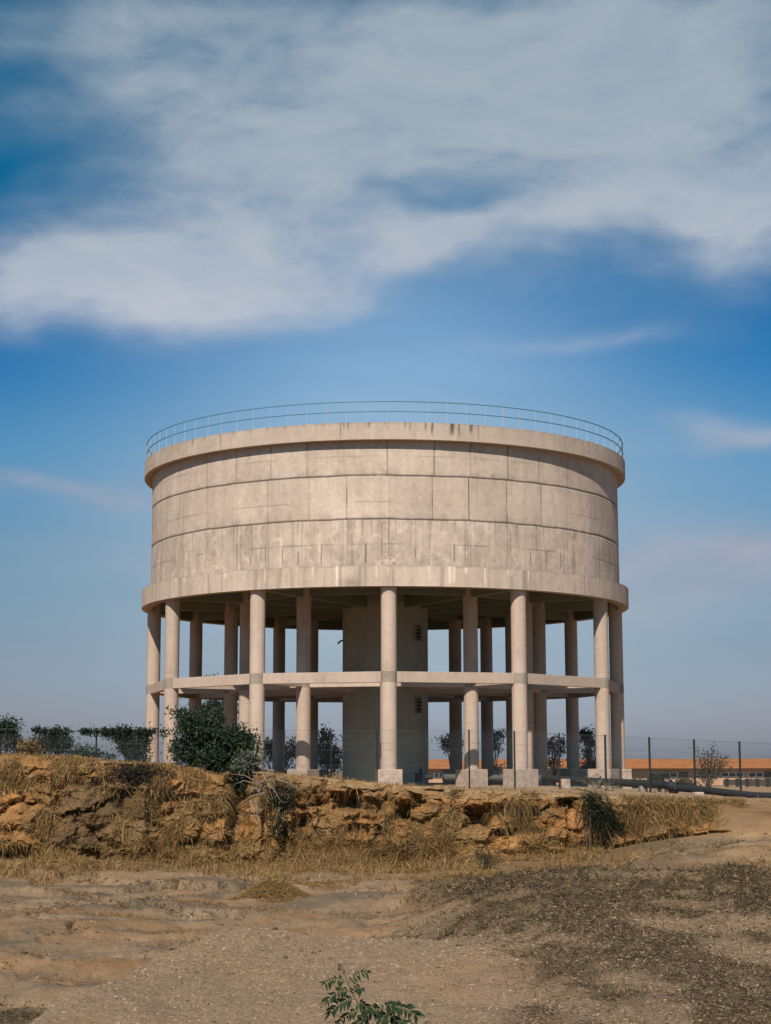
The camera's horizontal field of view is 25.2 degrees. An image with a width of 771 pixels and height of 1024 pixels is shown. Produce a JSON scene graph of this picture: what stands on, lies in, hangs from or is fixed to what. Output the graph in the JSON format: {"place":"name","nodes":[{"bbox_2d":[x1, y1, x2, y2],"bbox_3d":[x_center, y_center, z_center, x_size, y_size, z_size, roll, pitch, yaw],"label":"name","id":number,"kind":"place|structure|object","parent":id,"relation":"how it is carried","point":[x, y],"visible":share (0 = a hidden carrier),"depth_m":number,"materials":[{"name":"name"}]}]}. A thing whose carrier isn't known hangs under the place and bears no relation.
{"place":"outdoors","nodes":[
{"label":"outdoors","id":0,"kind":"place"},
{"bbox_2d":[0,755,770,1023],"bbox_3d":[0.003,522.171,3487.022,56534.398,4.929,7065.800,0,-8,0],"label":"ground","id":1,"kind":"structure","parent":0,"point":[752,823],"depth_m":34.85,"materials":[{"name":"brown soil"}]},
{"bbox_2d":[0,713,25,754],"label":"tree","id":2,"kind":"object","parent":1,"relation":"on","point":[10,725],"visible":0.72,"depth_m":79.13,"materials":[{"name":"green plant"}]},
{"bbox_2d":[11,733,47,756],"bbox_3d":[-12.415,8.325,60.404,1.487,1.160,1.152,0,-8,0],"label":"dry shrub","id":3,"kind":"object","parent":1,"relation":"on","point":[28,748],"visible":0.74,"depth_m":60.34,"materials":[{"name":"beige plant"}]},
{"bbox_2d":[26,726,77,756],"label":"tree","id":4,"kind":"object","parent":1,"relation":"on","point":[66,745],"visible":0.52,"depth_m":80.95,"materials":[{"name":"green plant"}]},
{"bbox_2d":[56,738,118,761],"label":"shrub","id":5,"kind":"object","parent":1,"relation":"on","point":[87,754],"visible":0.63,"depth_m":78.14,"materials":[{"name":"green plant"}]},
{"bbox_2d":[108,721,161,761],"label":"tree","id":6,"kind":"object","parent":1,"relation":"on","point":[127,751],"visible":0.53,"depth_m":80.90,"materials":[{"name":"green plant"}]},
{"bbox_2d":[87,757,185,801],"bbox_3d":[-8.426,8.976,57.411,3.778,1.646,1.573,0,-8,0],"label":"brush pile","id":7,"kind":"object","parent":1,"relation":"on","point":[136,772],"visible":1,"depth_m":57.34,"materials":[{"name":"brown plant"}]},
{"bbox_2d":[138,776,183,809],"bbox_3d":[-7.463,9.413,57.370,1.712,1.313,0.839,0,-8,0],"label":"brush pile","id":8,"kind":"object","parent":1,"relation":"on","point":[171,790],"visible":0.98,"depth_m":57.26,"materials":[{"name":"brown plant"}]},
{"bbox_2d":[178,672,238,735],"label":"tree","id":9,"kind":"object","parent":1,"relation":"on","point":[214,704],"visible":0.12,"depth_m":114.97,"materials":[{"name":"green plant"}]},
{"bbox_2d":[162,698,269,791],"bbox_3d":[-5.890,8.190,59.682,3.861,3.560,3.335,0,-8,0],"label":"bush","id":10,"kind":"object","parent":1,"relation":"on","point":[215,742],"visible":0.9,"depth_m":59.71,"materials":[{"name":"green plant"}]},
{"bbox_2d":[231,745,274,777],"bbox_3d":[-4.518,8.454,58.458,1.501,1.110,1.757,0,-8,0],"label":"shrub","id":11,"kind":"object","parent":1,"relation":"on","point":[249,759],"visible":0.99,"depth_m":58.50,"materials":[{"name":"green plant"}]},
{"bbox_2d":[213,878,311,909],"bbox_3d":[-2.938,9.500,42.937,5.098,0.773,4.628,6,-10,-34],"label":"grass clump","id":12,"kind":"object","parent":1,"relation":"on","point":[261,889],"visible":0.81,"depth_m":42.66,"materials":[{"name":"brown plant"}]},
{"bbox_2d":[234,769,302,822],"bbox_3d":[-3.892,9.408,56.586,2.425,1.943,1.198,0,-8,0],"label":"dead shrub","id":13,"kind":"object","parent":1,"relation":"on","point":[263,787],"visible":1,"depth_m":56.76,"materials":[{"name":"plant"}]},
{"bbox_2d":[264,736,295,769],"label":"tree","id":14,"kind":"object","parent":1,"relation":"on","point":[269,749],"visible":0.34,"depth_m":110.66,"materials":[{"name":"green plant"}]},
{"bbox_2d":[261,776,299,837],"bbox_3d":[-3.456,9.755,57.060,1.333,2.055,1.135,0,-8,0],"label":"dead shrub","id":15,"kind":"object","parent":1,"relation":"on","point":[281,801],"visible":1,"depth_m":57.02,"materials":[{"name":"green plant"}]},
{"bbox_2d":[318,723,341,776],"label":"tree","id":16,"kind":"object","parent":1,"relation":"on","point":[323,745],"visible":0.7,"depth_m":110.48,"materials":[{"name":"green plant"}]},
{"bbox_2d":[319,964,424,1023],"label":"seedling","id":17,"kind":"object","parent":1,"relation":"on","point":[378,1014],"visible":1,"depth_m":8.71,"materials":[{"name":"green plant"}]},
{"bbox_2d":[0,752,770,1000],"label":"dry grass","id":18,"kind":"structure","parent":1,"relation":"on","point":[419,859],"depth_m":56.70,"materials":[{"name":"brown plant"}]},
{"bbox_2d":[0,836,770,1023],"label":"straw litter","id":19,"kind":"object","parent":1,"relation":"on","point":[761,898],"visible":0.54,"depth_m":23.37,"materials":[{"name":"brown plant"}]},
{"bbox_2d":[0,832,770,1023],"bbox_3d":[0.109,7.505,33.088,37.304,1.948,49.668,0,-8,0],"label":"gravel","id":20,"kind":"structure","parent":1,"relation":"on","point":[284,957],"depth_m":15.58,"materials":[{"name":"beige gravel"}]},
{"bbox_2d":[0,728,770,792],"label":"chain link fence","id":21,"kind":"object","parent":1,"relation":"on","point":[514,762],"visible":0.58,"depth_m":75.24,"materials":[{"name":"metal"}]},
{"bbox_2d":[27,723,169,746],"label":"climbing vine","id":22,"kind":"object","parent":21,"relation":"attached to","point":[124,732],"visible":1,"depth_m":75.33,"materials":[{"name":"green plant"}]},
{"bbox_2d":[142,401,631,788],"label":"water tower","id":23,"kind":"structure","parent":1,"relation":"on","point":[385,547],"depth_m":89.12,"materials":[{"name":"concrete"}]},
{"bbox_2d":[415,765,432,781],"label":"valve","id":24,"kind":"object","parent":1,"relation":"on","point":[427,777],"visible":0.88,"depth_m":90.31,"materials":[{"name":"grey metal"}]},
{"bbox_2d":[431,733,463,763],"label":"tree","id":25,"kind":"object","parent":1,"relation":"on","point":[445,743],"visible":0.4,"depth_m":118.61,"materials":[{"name":"green plant"}]},
{"bbox_2d":[469,845,502,868],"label":"shrub","id":26,"kind":"object","parent":1,"relation":"on","point":[487,862],"visible":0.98,"depth_m":52.49,"materials":[{"name":"green plant"}]},
{"bbox_2d":[479,728,505,767],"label":"tree","id":27,"kind":"object","parent":1,"relation":"on","point":[496,736],"visible":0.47,"depth_m":118.98,"materials":[{"name":"green plant"}]},
{"bbox_2d":[547,733,566,784],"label":"tree","id":28,"kind":"object","parent":1,"relation":"on","point":[551,744],"visible":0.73,"depth_m":114.81,"materials":[{"name":"green plant"}]},
{"bbox_2d":[561,779,570,787],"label":"concrete block","id":29,"kind":"structure","parent":1,"relation":"on","point":[565,783],"depth_m":79.48,"materials":[{"name":"beige concrete"}]},
{"bbox_2d":[554,758,595,775],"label":"bush","id":30,"kind":"object","parent":1,"relation":"on","point":[586,765],"visible":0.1,"depth_m":110.63,"materials":[{"name":"green plant"}]},
{"bbox_2d":[579,724,595,766],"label":"tree","id":31,"kind":"object","parent":1,"relation":"on","point":[585,738],"visible":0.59,"depth_m":114.80,"materials":[{"name":"green plant"}]},
{"bbox_2d":[429,759,770,784],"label":"long building","id":32,"kind":"structure","parent":1,"relation":"on","point":[761,769],"depth_m":222.69,"materials":[{"name":"orange paint"}]},
{"bbox_2d":[433,773,442,777],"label":"window","id":33,"kind":"structure","parent":32,"relation":"in","point":[435,775],"depth_m":222.57,"materials":[{"name":"grey glass"}]},
{"bbox_2d":[648,772,677,776],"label":"window","id":34,"kind":"structure","parent":32,"relation":"in","point":[675,774],"depth_m":222.57,"materials":[{"name":"grey glass"}]},
{"bbox_2d":[679,772,687,778],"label":"door","id":35,"kind":"structure","parent":32,"relation":"in","point":[686,776],"depth_m":222.51,"materials":[{"name":"paint"}]},
{"bbox_2d":[721,772,743,776],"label":"window","id":36,"kind":"structure","parent":32,"relation":"in","point":[735,774],"depth_m":222.57,"materials":[{"name":"grey glass"}]},
{"bbox_2d":[748,772,768,776],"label":"window","id":37,"kind":"structure","parent":32,"relation":"in","point":[761,774],"depth_m":222.57,"materials":[{"name":"grey glass"}]},
{"bbox_2d":[764,772,770,778],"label":"door","id":38,"kind":"structure","parent":32,"relation":"in","point":[765,774],"depth_m":222.51,"materials":[{"name":"paint"}]},
{"bbox_2d":[577,772,622,794],"bbox_3d":[7.478,9.518,59.974,1.622,0.942,0.932,0,-8,0],"label":"shrub","id":39,"kind":"object","parent":1,"relation":"on","point":[598,785],"visible":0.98,"depth_m":59.95,"materials":[{"name":"green plant"}]},
{"bbox_2d":[570,788,638,851],"bbox_3d":[7.014,10.155,56.091,2.310,2.346,1.433,-3,-9,17],"label":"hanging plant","id":40,"kind":"object","parent":1,"relation":"on","point":[601,815],"visible":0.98,"depth_m":56.24,"materials":[{"name":"green plant"}]},
{"bbox_2d":[638,786,647,791],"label":"concrete block","id":41,"kind":"structure","parent":1,"relation":"on","point":[642,788],"depth_m":76.39,"materials":[{"name":"grey concrete"}]},
{"bbox_2d":[442,772,770,797],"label":"pipeline","id":42,"kind":"object","parent":41,"relation":"on","point":[671,785],"visible":0.78,"depth_m":75.09,"materials":[{"name":"grey metal"}]},
{"bbox_2d":[497,764,504,782],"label":"valve","id":43,"kind":"object","parent":42,"relation":"attached to","point":[500,771],"visible":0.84,"depth_m":89.69,"materials":[{"name":"grey metal"}]},
{"bbox_2d":[641,769,673,791],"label":"bush","id":44,"kind":"object","parent":1,"relation":"on","point":[655,777],"visible":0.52,"depth_m":77.94,"materials":[{"name":"green plant"}]},
{"bbox_2d":[664,780,675,792],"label":"concrete block","id":45,"kind":"structure","parent":1,"relation":"on","point":[666,791],"depth_m":74.47,"materials":[{"name":"grey concrete"}]},
{"bbox_2d":[672,775,704,785],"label":"scrub bush","id":46,"kind":"object","parent":1,"relation":"on","point":[687,780],"visible":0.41,"depth_m":138.05,"materials":[{"name":"green plant"}]},
{"bbox_2d":[692,792,703,794],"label":"concrete block","id":47,"kind":"structure","parent":1,"relation":"on","point":[698,793],"depth_m":70.94,"materials":[{"name":"beige concrete"}]},
{"bbox_2d":[688,741,734,786],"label":"sapling","id":48,"kind":"object","parent":1,"relation":"on","point":[707,779],"visible":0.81,"depth_m":77.99,"materials":[{"name":"green plant"}]},
{"bbox_2d":[723,778,770,786],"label":"fence","id":49,"kind":"object","parent":1,"relation":"on","point":[748,782],"visible":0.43,"depth_m":110.62,"materials":[{"name":"metal"}]},
{"bbox_2d":[0,0,770,770],"label":"sky","id":50,"kind":"structure","parent":0,"point":[208,207],"materials":[{"name":"blue"}]}
]}

